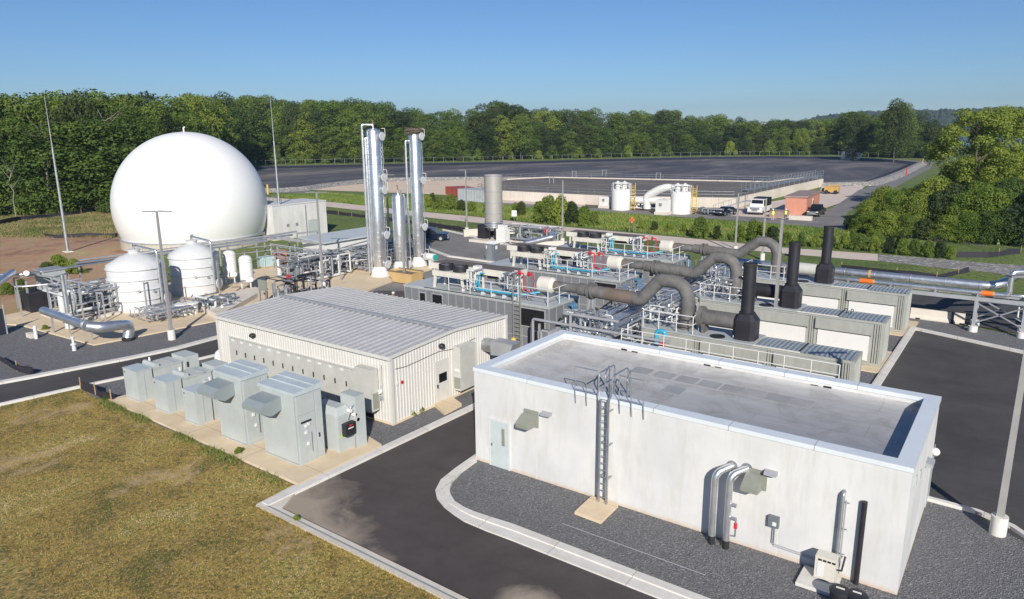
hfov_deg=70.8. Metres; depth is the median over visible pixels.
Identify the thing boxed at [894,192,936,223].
thicket bush
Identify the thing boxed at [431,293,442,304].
window
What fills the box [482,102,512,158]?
forest tree
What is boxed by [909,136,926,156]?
forest tree
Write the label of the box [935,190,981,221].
thicket bush
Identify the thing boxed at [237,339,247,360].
cabinet door
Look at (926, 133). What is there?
forest tree
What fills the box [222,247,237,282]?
pressure vessel
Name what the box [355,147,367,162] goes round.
undergrowth bush
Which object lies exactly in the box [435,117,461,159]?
forest tree
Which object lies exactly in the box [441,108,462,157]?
forest tree
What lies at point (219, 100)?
forest tree
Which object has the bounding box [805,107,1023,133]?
hill
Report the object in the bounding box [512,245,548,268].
fan cooler
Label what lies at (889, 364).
kerb
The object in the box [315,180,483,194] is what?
sand area
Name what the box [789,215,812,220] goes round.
concrete block
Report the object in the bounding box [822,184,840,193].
orange machine
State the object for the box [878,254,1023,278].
gravel track
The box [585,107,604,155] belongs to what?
forest tree
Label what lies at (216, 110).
forest tree
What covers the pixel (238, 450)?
weed
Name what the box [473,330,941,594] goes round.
flat roof building
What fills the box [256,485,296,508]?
drain corner
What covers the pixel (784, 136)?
forest tree
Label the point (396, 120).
forest tree
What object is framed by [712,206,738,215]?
parked car
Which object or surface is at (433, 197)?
shrub
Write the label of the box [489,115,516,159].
forest tree
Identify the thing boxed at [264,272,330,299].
compressor skid
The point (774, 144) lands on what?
broadleaf tree
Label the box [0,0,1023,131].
sky
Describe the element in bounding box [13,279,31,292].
shrub
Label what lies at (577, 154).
bank fence
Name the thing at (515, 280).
roof piping
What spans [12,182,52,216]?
undergrowth bush
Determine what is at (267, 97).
forest tree
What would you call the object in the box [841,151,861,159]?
white hut
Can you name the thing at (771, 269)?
platform railing
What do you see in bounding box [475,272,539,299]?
coolant pipes
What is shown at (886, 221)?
thicket bush
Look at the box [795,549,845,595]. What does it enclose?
electrical cabinet
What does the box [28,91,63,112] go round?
forest tree
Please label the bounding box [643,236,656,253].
hot water pipes
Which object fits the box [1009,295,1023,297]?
bridge pipe
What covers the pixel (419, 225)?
scrubber column
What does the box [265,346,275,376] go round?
cabinet door
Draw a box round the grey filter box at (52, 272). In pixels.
[33,266,66,302]
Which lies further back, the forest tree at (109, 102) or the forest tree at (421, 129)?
the forest tree at (421, 129)
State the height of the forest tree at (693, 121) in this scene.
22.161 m
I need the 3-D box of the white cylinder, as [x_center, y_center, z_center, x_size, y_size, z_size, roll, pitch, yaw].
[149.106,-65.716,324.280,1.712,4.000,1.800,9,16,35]
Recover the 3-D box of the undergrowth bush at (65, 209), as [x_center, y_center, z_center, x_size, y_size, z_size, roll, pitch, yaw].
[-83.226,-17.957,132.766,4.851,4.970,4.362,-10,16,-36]
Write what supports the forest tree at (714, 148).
on the ground at (910, 183)
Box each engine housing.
[403,276,578,346]
[486,258,642,317]
[553,243,690,292]
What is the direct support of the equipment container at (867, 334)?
on the engine pad at (870, 368)
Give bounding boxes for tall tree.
[920,108,1023,186]
[956,104,1023,181]
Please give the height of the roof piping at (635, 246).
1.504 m
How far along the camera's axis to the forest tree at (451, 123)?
356.83 m
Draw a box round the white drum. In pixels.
[214,350,219,359]
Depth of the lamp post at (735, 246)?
85.72 m
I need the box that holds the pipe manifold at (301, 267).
[273,248,350,280]
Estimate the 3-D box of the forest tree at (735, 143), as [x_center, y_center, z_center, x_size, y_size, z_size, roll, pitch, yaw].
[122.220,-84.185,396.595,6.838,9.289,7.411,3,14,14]
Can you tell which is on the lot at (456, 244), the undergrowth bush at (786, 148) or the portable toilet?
the portable toilet
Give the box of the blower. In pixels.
[426,253,437,267]
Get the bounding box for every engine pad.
[633,320,892,373]
[889,320,918,335]
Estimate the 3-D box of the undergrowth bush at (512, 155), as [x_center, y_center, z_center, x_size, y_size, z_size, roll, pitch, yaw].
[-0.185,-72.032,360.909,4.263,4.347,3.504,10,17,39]
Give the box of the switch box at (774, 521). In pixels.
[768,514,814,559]
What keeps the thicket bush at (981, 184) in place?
on the ground at (910, 183)
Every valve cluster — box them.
[630,203,655,208]
[697,206,732,214]
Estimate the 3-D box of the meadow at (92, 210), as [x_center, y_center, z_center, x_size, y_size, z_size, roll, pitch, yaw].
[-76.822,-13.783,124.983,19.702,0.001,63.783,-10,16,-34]
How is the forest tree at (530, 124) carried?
on the ground at (910, 183)
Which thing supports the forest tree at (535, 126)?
on the ground at (910, 183)
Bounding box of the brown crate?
[273,249,286,262]
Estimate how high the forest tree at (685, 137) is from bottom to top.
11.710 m
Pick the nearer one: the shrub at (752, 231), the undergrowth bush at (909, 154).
the shrub at (752, 231)
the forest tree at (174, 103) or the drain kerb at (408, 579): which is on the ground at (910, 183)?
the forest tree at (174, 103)
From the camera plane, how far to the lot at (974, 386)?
37.20 m
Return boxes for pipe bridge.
[843,281,1023,338]
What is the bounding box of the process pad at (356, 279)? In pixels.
[5,258,432,345]
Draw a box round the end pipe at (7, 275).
[0,269,16,285]
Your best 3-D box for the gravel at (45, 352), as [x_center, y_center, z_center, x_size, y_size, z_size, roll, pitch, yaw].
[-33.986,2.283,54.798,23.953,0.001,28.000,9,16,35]
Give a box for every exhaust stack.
[732,262,759,341]
[779,241,802,308]
[814,226,834,283]
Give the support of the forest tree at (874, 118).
on the ground at (910, 183)
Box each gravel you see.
[0,322,216,379]
[87,357,213,397]
[117,288,1023,598]
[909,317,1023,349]
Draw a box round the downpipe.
[853,500,867,584]
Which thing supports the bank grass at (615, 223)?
on the field at (1014, 259)
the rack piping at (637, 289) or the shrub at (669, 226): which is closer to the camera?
the rack piping at (637, 289)
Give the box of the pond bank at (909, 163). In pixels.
[254,156,917,180]
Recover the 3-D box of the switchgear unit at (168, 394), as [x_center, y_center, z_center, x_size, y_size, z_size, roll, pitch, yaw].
[-17.396,4.612,39.253,1.490,2.050,3.580,9,16,35]
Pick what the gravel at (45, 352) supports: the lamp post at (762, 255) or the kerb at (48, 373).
the kerb at (48, 373)
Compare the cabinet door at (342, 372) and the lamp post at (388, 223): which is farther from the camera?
the lamp post at (388, 223)
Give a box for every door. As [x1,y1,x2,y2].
[229,337,238,361]
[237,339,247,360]
[246,342,256,362]
[255,344,265,365]
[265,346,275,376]
[274,349,284,374]
[284,352,294,372]
[294,354,305,375]
[304,357,315,378]
[308,219,317,234]
[315,360,327,398]
[325,363,338,401]
[336,366,348,402]
[348,368,373,412]
[435,357,449,402]
[487,245,491,260]
[489,417,510,470]
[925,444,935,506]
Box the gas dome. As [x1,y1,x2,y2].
[110,126,266,253]
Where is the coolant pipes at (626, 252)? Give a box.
[609,238,662,256]
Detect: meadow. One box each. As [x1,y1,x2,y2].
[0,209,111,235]
[234,214,385,253]
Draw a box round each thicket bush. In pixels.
[843,214,862,229]
[847,211,880,232]
[854,198,884,221]
[863,209,910,236]
[869,185,894,203]
[874,189,909,218]
[892,214,918,238]
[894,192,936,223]
[901,187,919,208]
[904,174,952,207]
[910,218,937,239]
[921,188,960,223]
[925,214,966,242]
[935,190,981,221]
[939,170,963,186]
[945,182,971,202]
[950,211,993,244]
[958,184,1011,230]
[958,208,1021,245]
[962,171,981,187]
[966,180,996,192]
[984,176,1023,207]
[991,203,1023,247]
[992,190,1022,214]
[1006,193,1023,208]
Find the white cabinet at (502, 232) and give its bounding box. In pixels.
[496,224,509,242]
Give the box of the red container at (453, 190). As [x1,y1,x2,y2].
[445,186,474,196]
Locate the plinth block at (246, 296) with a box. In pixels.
[198,287,263,316]
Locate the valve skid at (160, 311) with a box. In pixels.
[128,300,197,321]
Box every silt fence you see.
[0,208,90,223]
[0,357,32,374]
[43,231,118,237]
[79,377,113,399]
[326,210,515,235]
[841,264,969,276]
[955,247,1021,257]
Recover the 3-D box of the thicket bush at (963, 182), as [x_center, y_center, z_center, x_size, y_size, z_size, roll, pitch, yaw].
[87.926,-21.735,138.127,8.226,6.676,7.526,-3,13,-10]
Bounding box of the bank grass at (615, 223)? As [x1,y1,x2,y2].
[271,192,849,248]
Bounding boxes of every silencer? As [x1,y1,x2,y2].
[536,276,560,297]
[606,255,626,274]
[659,240,678,256]
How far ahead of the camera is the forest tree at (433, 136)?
358.46 m
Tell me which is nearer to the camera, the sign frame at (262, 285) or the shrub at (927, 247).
the sign frame at (262, 285)
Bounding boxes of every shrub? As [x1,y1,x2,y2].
[0,282,14,294]
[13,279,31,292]
[39,261,52,267]
[49,254,72,272]
[65,258,88,273]
[423,195,434,207]
[430,193,435,201]
[433,196,442,208]
[442,193,456,209]
[456,199,465,211]
[465,201,476,211]
[511,202,518,214]
[516,201,525,215]
[531,201,546,219]
[534,194,558,223]
[547,194,568,224]
[564,201,578,224]
[577,205,589,226]
[587,211,600,225]
[637,219,646,230]
[649,221,658,231]
[664,222,673,230]
[681,223,687,231]
[688,216,707,238]
[700,222,710,236]
[713,225,721,239]
[730,225,745,241]
[744,219,760,240]
[756,222,769,236]
[765,226,779,241]
[782,232,791,245]
[797,232,806,246]
[809,233,821,247]
[837,234,851,249]
[848,232,869,250]
[849,230,856,242]
[867,234,882,252]
[875,231,884,243]
[883,235,896,253]
[894,238,908,255]
[896,234,905,245]
[904,238,925,256]
[917,240,934,257]
[932,240,946,257]
[943,245,956,259]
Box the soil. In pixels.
[0,236,127,314]
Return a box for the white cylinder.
[841,149,845,157]
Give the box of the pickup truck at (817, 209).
[806,204,825,216]
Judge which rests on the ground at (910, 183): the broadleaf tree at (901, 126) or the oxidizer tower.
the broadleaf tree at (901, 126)
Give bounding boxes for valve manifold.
[612,308,654,343]
[693,280,713,322]
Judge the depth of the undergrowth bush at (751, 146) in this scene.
391.81 m
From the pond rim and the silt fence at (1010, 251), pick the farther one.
the pond rim
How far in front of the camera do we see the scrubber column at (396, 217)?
75.30 m
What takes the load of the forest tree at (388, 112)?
on the ground at (910, 183)
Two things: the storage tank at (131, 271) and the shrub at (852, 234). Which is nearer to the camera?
the storage tank at (131, 271)
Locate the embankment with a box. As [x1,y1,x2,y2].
[265,162,926,192]
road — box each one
[0,290,694,402]
[282,159,986,246]
[284,409,656,598]
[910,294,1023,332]
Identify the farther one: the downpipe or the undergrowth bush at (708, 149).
the undergrowth bush at (708, 149)
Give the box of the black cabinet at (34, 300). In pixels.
[20,289,48,312]
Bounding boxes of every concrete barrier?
[910,307,951,322]
[953,312,965,324]
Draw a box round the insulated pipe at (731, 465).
[708,460,737,544]
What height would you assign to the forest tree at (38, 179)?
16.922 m
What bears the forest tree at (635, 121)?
on the ground at (910, 183)
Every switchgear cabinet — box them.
[197,359,268,445]
[242,371,325,465]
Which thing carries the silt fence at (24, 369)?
on the gravel at (45, 352)
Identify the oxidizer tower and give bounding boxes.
[469,174,514,244]
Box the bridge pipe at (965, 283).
[738,258,1023,289]
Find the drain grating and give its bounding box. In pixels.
[266,505,456,598]
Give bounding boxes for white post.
[33,325,37,338]
[70,336,76,350]
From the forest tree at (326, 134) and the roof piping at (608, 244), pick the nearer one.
the roof piping at (608, 244)
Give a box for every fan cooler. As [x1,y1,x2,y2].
[432,263,472,290]
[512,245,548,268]
[572,231,605,251]
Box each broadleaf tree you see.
[42,91,126,208]
[169,93,225,139]
[201,101,239,145]
[207,90,249,146]
[226,99,250,153]
[258,121,286,162]
[262,106,292,151]
[275,100,310,154]
[277,100,301,161]
[304,100,354,161]
[407,107,426,141]
[444,125,468,159]
[507,113,534,159]
[530,110,562,156]
[530,119,552,153]
[592,126,615,152]
[607,113,632,145]
[626,131,641,153]
[665,132,679,149]
[678,118,694,145]
[694,119,711,144]
[708,130,722,154]
[720,137,729,154]
[730,122,749,153]
[732,116,747,139]
[738,138,750,152]
[747,119,762,143]
[759,118,789,145]
[766,138,778,149]
[767,131,779,148]
[775,119,793,153]
[791,128,812,153]
[828,113,847,138]
[876,98,915,162]
[891,115,919,140]
[921,119,945,137]
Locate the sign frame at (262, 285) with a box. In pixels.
[258,279,266,300]
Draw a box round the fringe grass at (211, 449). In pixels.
[96,399,288,486]
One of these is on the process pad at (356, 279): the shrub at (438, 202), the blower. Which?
the blower
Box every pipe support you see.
[15,281,22,316]
[46,285,54,330]
[68,292,75,328]
[78,283,84,319]
[95,292,106,321]
[143,282,150,309]
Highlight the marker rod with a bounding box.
[562,523,705,574]
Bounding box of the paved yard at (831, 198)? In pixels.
[502,186,864,218]
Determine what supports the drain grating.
on the drain kerb at (408, 579)
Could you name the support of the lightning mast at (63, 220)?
on the soil
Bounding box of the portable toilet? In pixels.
[485,240,499,260]
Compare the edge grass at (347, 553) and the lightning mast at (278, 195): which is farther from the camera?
the lightning mast at (278, 195)
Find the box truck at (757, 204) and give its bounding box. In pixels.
[747,196,771,214]
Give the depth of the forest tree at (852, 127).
315.10 m
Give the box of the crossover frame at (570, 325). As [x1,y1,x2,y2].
[531,313,669,343]
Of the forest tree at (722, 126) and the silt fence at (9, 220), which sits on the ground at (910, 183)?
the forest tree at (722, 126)
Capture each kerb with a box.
[0,335,216,384]
[0,354,213,405]
[256,504,467,598]
[262,403,474,505]
[426,244,494,262]
[435,454,687,598]
[442,229,508,244]
[443,457,709,598]
[872,326,1023,385]
[927,496,1023,537]
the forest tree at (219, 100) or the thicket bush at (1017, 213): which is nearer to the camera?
the thicket bush at (1017, 213)
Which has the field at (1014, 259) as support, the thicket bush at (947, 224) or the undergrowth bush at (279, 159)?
the thicket bush at (947, 224)
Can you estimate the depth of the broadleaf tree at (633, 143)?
389.84 m
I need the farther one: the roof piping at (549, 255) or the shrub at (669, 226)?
the shrub at (669, 226)
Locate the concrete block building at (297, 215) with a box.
[264,195,327,240]
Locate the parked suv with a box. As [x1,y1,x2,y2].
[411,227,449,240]
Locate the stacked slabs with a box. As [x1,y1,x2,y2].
[769,209,788,217]
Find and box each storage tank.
[104,243,170,312]
[167,234,222,296]
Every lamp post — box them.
[141,210,175,339]
[305,191,326,287]
[386,174,393,229]
[400,190,404,271]
[465,170,468,228]
[560,180,564,243]
[733,193,738,248]
[760,198,766,259]
[774,220,783,311]
[989,274,1023,537]
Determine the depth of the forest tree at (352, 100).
362.12 m
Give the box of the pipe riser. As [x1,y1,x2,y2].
[834,489,849,573]
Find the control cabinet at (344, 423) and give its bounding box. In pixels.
[322,389,366,452]
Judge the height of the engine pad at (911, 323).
0.080 m
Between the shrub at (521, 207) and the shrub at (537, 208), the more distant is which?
the shrub at (521, 207)
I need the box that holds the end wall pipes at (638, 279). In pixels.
[634,278,642,287]
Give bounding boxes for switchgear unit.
[122,350,198,401]
[152,359,227,413]
[181,377,219,425]
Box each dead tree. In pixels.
[2,159,18,216]
[25,115,57,208]
[88,111,127,161]
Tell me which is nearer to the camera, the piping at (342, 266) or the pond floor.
the piping at (342, 266)
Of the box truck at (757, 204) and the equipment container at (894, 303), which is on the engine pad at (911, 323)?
the equipment container at (894, 303)
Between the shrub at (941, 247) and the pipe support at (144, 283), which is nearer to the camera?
the pipe support at (144, 283)
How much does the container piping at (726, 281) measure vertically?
1.272 m
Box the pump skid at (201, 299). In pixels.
[183,292,240,310]
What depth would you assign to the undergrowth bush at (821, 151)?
387.41 m
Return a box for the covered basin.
[482,177,823,207]
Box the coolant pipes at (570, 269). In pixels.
[551,253,609,275]
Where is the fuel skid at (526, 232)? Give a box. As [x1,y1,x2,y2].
[493,223,566,242]
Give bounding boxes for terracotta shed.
[784,190,821,215]
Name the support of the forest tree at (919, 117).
on the ground at (910, 183)
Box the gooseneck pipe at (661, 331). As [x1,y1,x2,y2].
[654,329,666,345]
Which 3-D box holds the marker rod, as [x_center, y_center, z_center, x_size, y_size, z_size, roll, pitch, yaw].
[4.170,8.789,25.580,5.605,0.023,0.132,9,16,35]
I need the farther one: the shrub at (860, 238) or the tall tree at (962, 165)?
the tall tree at (962, 165)
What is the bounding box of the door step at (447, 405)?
[434,396,461,414]
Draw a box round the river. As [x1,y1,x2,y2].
[953,134,1021,146]
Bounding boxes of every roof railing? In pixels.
[448,276,569,306]
[527,256,635,280]
[587,241,684,260]
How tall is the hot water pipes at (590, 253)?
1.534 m
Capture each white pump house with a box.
[598,196,611,208]
[654,199,671,214]
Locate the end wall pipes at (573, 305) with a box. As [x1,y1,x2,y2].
[567,302,577,319]
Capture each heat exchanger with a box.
[696,306,736,332]
[755,282,782,301]
[786,262,817,275]
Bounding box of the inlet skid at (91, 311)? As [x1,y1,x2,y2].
[41,278,123,320]
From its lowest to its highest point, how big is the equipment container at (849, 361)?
3.080 m
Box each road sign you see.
[512,210,516,220]
[629,217,633,232]
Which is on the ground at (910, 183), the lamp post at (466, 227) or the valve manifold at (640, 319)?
the lamp post at (466, 227)
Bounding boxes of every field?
[0,388,431,598]
[266,191,1023,280]
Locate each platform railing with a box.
[643,304,698,333]
[699,279,741,301]
[747,260,785,279]
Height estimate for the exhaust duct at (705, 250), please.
5.836 m
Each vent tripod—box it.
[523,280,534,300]
[595,258,606,275]
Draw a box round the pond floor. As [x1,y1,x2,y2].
[256,158,906,187]
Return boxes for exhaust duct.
[39,307,134,341]
[557,273,694,325]
[625,251,741,302]
[676,236,781,271]
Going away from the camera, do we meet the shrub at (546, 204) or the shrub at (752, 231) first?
the shrub at (752, 231)
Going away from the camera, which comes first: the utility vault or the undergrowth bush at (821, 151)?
the utility vault
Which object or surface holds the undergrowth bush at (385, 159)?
on the ground at (910, 183)
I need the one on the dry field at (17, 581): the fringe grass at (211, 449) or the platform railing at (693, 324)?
the fringe grass at (211, 449)
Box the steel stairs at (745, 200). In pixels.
[713,195,756,211]
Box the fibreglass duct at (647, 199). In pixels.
[630,184,680,208]
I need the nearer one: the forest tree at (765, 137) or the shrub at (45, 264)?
the shrub at (45, 264)
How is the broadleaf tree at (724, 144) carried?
on the ground at (910, 183)
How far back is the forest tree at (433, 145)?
349.60 m
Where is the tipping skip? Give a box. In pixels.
[386,267,423,283]
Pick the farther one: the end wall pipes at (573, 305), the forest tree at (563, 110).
the forest tree at (563, 110)
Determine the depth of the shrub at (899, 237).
88.14 m
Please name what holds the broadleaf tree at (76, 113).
on the ground at (910, 183)
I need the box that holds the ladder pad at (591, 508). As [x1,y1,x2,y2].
[575,496,617,523]
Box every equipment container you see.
[636,318,862,381]
[695,292,890,366]
[742,270,912,332]
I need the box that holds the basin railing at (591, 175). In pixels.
[478,172,821,196]
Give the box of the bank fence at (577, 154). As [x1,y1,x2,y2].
[255,151,878,164]
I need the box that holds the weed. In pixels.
[234,447,243,454]
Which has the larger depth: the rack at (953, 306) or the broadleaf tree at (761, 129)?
the broadleaf tree at (761, 129)
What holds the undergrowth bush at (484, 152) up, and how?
on the ground at (910, 183)
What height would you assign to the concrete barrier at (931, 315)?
0.790 m
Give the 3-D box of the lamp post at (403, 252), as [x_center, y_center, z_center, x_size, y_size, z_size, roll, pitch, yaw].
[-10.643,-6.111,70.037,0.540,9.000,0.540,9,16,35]
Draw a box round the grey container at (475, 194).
[458,188,484,202]
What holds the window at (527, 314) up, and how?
in the engine housing at (425, 290)
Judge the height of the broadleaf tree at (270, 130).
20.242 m
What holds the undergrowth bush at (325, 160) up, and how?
on the ground at (910, 183)
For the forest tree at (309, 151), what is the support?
on the ground at (910, 183)
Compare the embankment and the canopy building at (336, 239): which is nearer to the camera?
the canopy building at (336, 239)
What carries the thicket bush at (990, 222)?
on the ground at (910, 183)
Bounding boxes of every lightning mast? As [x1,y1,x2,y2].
[44,96,73,252]
[270,98,279,203]
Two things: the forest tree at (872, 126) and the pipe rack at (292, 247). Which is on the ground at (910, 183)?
the forest tree at (872, 126)
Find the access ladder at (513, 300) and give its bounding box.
[512,286,520,346]
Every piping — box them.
[336,252,348,268]
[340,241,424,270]
[466,268,483,290]
[502,270,520,291]
[542,249,556,267]
[559,308,619,333]
[576,251,591,269]
[601,235,612,251]
[614,278,678,308]
[632,236,644,252]
[646,300,680,323]
[682,259,725,285]
[709,276,741,298]
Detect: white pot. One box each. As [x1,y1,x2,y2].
[174,296,187,315]
[186,294,198,314]
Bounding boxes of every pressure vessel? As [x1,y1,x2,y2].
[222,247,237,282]
[238,252,253,287]
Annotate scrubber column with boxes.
[361,119,390,276]
[391,185,411,268]
[404,130,428,265]
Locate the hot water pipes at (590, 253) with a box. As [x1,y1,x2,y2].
[589,251,603,269]
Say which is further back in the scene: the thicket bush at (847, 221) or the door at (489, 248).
the thicket bush at (847, 221)
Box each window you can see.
[419,292,425,301]
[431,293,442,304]
[521,307,544,329]
[594,281,616,287]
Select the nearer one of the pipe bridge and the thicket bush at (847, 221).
the pipe bridge
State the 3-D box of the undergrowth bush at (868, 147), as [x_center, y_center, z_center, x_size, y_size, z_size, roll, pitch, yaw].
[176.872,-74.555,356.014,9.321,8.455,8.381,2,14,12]
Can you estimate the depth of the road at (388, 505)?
26.84 m
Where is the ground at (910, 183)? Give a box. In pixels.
[6,135,1023,399]
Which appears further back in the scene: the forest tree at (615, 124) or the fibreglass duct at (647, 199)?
the forest tree at (615, 124)
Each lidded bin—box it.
[829,584,848,598]
[848,588,868,598]
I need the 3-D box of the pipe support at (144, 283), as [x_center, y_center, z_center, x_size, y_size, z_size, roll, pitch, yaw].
[-29.322,-0.073,58.015,0.127,2.886,0.838,-1,13,-4]
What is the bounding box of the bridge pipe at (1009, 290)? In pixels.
[713,264,1023,297]
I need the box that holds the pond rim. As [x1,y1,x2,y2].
[285,156,921,187]
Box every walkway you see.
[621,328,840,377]
[741,170,823,190]
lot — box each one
[368,231,572,291]
[881,330,1023,540]
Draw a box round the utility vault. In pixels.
[26,332,33,338]
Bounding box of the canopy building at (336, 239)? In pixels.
[298,227,392,267]
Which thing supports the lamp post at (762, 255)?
on the ground at (910, 183)
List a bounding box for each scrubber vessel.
[611,181,635,210]
[670,183,697,214]
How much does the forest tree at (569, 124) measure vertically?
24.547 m
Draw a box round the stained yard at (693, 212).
[585,204,727,214]
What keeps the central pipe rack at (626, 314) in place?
on the engine pad
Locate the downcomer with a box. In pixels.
[59,274,74,329]
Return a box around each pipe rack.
[0,265,119,307]
[75,234,292,280]
[221,240,369,279]
[263,230,322,254]
[548,266,729,342]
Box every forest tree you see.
[0,93,51,196]
[0,103,67,197]
[0,106,25,207]
[0,116,51,213]
[0,122,105,212]
[0,142,12,210]
[4,91,94,204]
[24,100,85,205]
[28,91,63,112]
[32,121,129,210]
[34,90,116,198]
[59,115,159,208]
[64,88,144,136]
[74,96,138,170]
[84,101,153,194]
[108,99,164,162]
[114,91,167,134]
[119,93,177,135]
[136,94,206,132]
[138,106,179,133]
[161,111,206,133]
[162,97,193,130]
[180,92,223,137]
[189,115,215,137]
[194,96,244,149]
[214,119,235,147]
[215,106,255,158]
[230,95,264,162]
[233,101,272,162]
[234,95,280,161]
[243,110,274,164]
[253,103,279,159]
[258,94,289,158]
[262,99,290,161]
[280,123,305,162]
[288,118,322,162]
[290,99,319,160]
[299,99,335,160]
[302,102,338,161]
[302,106,345,161]
[316,125,348,162]
[330,103,361,161]
[340,102,368,159]
[341,109,367,162]
[342,97,363,160]
[345,106,367,152]
[350,110,394,160]
[354,101,398,154]
[355,100,376,118]
[374,101,396,159]
[381,111,410,160]
[386,107,417,158]
[387,127,408,161]
[395,117,428,152]
[400,134,423,159]
[406,119,434,159]
[411,120,431,161]
[421,111,451,143]
[422,127,446,160]
[423,128,446,154]
[424,113,437,158]
[434,135,456,160]
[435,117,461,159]
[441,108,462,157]
[445,120,471,159]
[447,115,479,155]
[458,132,482,159]
[463,109,483,149]
[464,115,492,153]
[465,108,488,148]
[472,124,502,159]
[475,100,507,156]
[478,106,510,158]
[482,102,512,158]
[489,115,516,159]
[493,102,531,158]
[509,109,542,156]
[513,127,537,158]
[518,122,543,158]
[530,108,548,152]
[540,110,568,154]
[542,137,563,158]
[549,109,576,156]
[551,130,571,157]
[555,110,583,156]
[558,131,578,157]
[566,123,595,157]
[573,109,592,141]
[573,128,587,156]
[574,111,594,154]
[577,124,605,156]
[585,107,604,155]
[585,117,608,155]
[592,136,610,156]
[602,112,625,155]
[605,111,629,155]
[616,139,629,156]
[620,112,645,155]
[622,110,643,131]
[625,112,658,155]
[635,110,655,152]
[635,123,660,155]
[635,132,652,153]
[649,113,673,152]
[650,109,681,143]
[650,123,671,155]
[665,110,686,149]
[667,130,683,155]
[673,120,693,154]
[679,134,696,154]
[685,115,707,154]
[690,123,716,154]
[702,113,727,153]
[704,115,721,144]
[707,135,723,154]
[711,117,736,153]
[722,124,748,154]
[730,138,739,152]
[739,120,764,154]
[753,125,767,150]
[754,121,766,153]
[754,131,771,154]
[771,127,792,153]
[782,119,799,149]
[794,121,809,153]
[796,133,812,153]
[802,118,816,149]
[807,119,828,152]
[812,138,826,153]
[813,118,833,153]
[819,123,844,153]
[824,133,841,153]
[833,112,850,153]
[836,112,872,150]
[839,121,857,151]
[841,111,869,159]
[852,124,873,155]
[854,121,878,148]
[868,111,892,156]
[868,120,894,156]
[870,128,898,157]
[877,101,918,156]
[885,126,920,157]
[887,107,919,153]
[905,126,929,156]
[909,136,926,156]
[913,110,930,155]
[916,122,943,156]
[919,126,945,152]
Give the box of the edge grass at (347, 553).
[255,504,452,598]
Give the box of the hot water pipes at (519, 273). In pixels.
[517,270,533,294]
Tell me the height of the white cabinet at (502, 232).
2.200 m
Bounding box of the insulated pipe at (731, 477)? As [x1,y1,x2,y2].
[722,463,751,549]
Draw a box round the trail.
[267,197,877,260]
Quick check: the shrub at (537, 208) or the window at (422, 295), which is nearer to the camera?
the window at (422, 295)
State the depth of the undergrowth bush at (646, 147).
384.73 m
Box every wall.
[463,227,512,236]
[509,240,563,250]
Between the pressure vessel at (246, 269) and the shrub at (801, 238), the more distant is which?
the shrub at (801, 238)
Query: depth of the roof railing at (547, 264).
54.89 m
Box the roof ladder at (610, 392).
[575,365,644,504]
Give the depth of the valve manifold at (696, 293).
50.09 m
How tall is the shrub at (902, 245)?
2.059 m
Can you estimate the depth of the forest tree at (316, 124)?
343.80 m
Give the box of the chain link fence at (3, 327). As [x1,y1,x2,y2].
[0,304,7,334]
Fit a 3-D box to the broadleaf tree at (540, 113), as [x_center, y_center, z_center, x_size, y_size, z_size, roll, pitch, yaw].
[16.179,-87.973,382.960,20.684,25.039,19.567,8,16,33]
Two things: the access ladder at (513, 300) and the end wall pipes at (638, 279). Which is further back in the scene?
the end wall pipes at (638, 279)
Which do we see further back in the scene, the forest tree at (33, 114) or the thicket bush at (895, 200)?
the forest tree at (33, 114)
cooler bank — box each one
[430,259,527,291]
[507,242,595,266]
[566,230,647,249]
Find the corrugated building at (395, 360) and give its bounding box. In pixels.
[213,286,520,425]
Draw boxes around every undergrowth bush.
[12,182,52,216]
[47,189,76,213]
[94,177,112,213]
[268,147,284,163]
[289,155,297,163]
[304,152,313,163]
[320,154,329,162]
[340,154,347,162]
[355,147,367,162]
[381,148,387,161]
[397,147,404,161]
[429,148,438,160]
[456,152,462,160]
[462,149,473,160]
[473,148,481,160]
[481,144,492,159]
[508,152,515,159]
[534,150,543,158]
[544,145,558,158]
[573,145,584,158]
[593,148,600,157]
[613,145,624,156]
[622,145,632,156]
[640,141,651,156]
[650,148,659,155]
[662,145,673,155]
[679,141,690,155]
[691,143,698,155]
[704,146,712,154]
[724,141,737,154]
[745,141,755,154]
[759,140,776,154]
[778,140,792,154]
[792,147,798,154]
[799,143,810,154]
[815,144,823,154]
[824,146,829,154]
[862,140,879,156]
[892,146,904,157]
[905,147,914,157]
[923,140,944,158]
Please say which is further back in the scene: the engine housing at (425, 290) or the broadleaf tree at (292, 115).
the broadleaf tree at (292, 115)
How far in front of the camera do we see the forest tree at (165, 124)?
164.88 m
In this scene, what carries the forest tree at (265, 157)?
on the ground at (910, 183)
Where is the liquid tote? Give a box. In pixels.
[258,255,274,267]
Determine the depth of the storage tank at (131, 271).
59.28 m
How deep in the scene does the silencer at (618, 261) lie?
55.22 m
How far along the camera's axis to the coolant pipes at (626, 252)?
63.75 m
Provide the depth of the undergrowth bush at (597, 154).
375.91 m
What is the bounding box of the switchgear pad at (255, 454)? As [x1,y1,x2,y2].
[109,395,381,484]
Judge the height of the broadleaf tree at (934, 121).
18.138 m
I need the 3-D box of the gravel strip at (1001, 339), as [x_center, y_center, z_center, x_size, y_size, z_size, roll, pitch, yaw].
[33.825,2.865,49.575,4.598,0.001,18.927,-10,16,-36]

